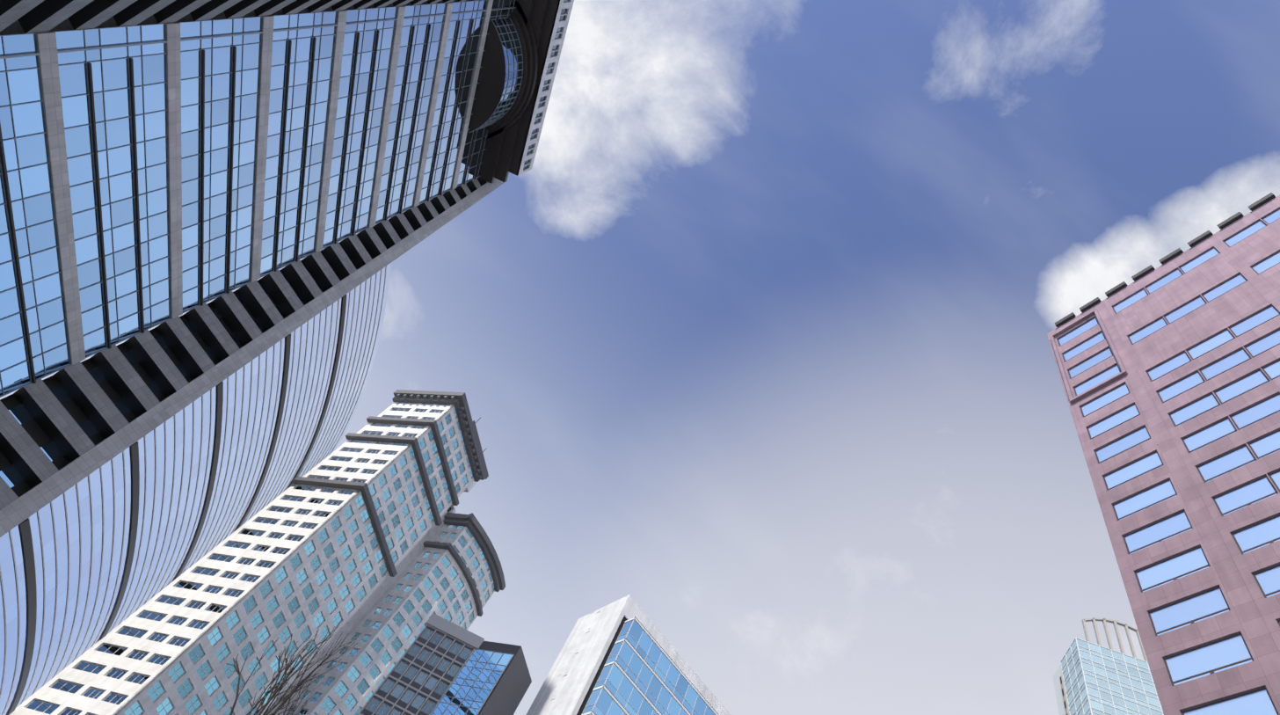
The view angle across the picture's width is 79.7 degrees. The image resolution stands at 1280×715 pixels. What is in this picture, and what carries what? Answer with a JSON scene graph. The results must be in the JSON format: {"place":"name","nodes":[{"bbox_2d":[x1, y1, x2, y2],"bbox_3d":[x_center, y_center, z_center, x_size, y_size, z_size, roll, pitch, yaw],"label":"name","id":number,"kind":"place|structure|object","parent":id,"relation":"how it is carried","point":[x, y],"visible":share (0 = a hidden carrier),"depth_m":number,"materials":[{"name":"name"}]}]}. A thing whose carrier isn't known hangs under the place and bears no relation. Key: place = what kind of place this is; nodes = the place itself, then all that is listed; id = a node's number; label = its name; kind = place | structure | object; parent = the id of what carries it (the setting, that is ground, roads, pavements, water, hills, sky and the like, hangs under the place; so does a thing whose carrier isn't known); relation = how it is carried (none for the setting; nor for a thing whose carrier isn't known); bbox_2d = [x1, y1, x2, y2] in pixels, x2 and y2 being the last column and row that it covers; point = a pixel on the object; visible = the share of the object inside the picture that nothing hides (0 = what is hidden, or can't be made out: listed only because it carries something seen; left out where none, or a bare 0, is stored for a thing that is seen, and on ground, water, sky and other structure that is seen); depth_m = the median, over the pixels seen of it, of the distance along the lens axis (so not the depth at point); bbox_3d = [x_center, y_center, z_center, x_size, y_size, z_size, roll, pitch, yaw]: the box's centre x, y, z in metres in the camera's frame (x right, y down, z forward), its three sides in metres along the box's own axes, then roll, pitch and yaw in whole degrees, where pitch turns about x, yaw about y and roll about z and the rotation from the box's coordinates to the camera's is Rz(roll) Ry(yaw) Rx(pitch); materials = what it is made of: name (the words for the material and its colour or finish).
{"place":"outdoors","nodes":[
{"label":"outdoors","id":0,"kind":"place"},
{"bbox_2d":[0,0,574,537],"bbox_3d":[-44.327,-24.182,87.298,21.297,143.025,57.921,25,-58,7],"label":"tower","id":1,"kind":"structure","parent":0,"point":[165,165],"depth_m":83.55,"materials":[{"name":"blue glass"}]},
{"bbox_2d":[0,0,1279,714],"label":"sky","id":2,"kind":"structure","parent":0,"point":[752,349],"materials":[{"name":"blue"}]},
{"bbox_2d":[1047,192,1279,714],"bbox_3d":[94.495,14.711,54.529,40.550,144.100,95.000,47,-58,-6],"label":"tower","id":3,"kind":"structure","parent":0,"point":[1168,369],"depth_m":90.49,"materials":[{"name":"stone"}]},
{"label":"ground","id":4,"kind":"structure","parent":0,"visible":0},
{"bbox_2d":[0,262,391,714],"bbox_3d":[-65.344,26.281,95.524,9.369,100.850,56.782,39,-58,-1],"label":"curved skyscraper","id":5,"kind":"structure","parent":4,"relation":"on","point":[93,558],"depth_m":93.17,"materials":[{"name":"blue glass"}]},
{"bbox_2d":[9,389,505,714],"bbox_3d":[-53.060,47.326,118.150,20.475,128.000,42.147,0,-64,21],"label":"tower","id":6,"kind":"structure","parent":4,"relation":"on","point":[375,542],"depth_m":120.62,"materials":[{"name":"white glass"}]},
{"bbox_2d":[225,618,357,714],"bbox_3d":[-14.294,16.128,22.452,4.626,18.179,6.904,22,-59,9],"label":"tree","id":7,"kind":"object","parent":4,"relation":"on","point":[287,697],"visible":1,"depth_m":27.50,"materials":[{"name":"brown plant"}]},
{"bbox_2d":[356,612,531,714],"bbox_3d":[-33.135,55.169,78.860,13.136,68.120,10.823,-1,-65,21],"label":"tower","id":8,"kind":"structure","parent":4,"relation":"on","point":[443,665],"depth_m":100.61,"materials":[{"name":"grey glass"}]},
{"bbox_2d":[525,594,730,714],"bbox_3d":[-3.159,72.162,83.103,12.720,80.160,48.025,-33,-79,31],"label":"building","id":9,"kind":"structure","parent":4,"relation":"on","point":[621,656],"depth_m":104.06,"materials":[{"name":"blue glass"}]},
{"bbox_2d":[1053,617,1163,714],"bbox_3d":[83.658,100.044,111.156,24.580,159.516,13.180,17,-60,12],"label":"tower","id":10,"kind":"structure","parent":4,"relation":"on","point":[1089,678],"depth_m":161.62,"materials":[{"name":"blue glass"}]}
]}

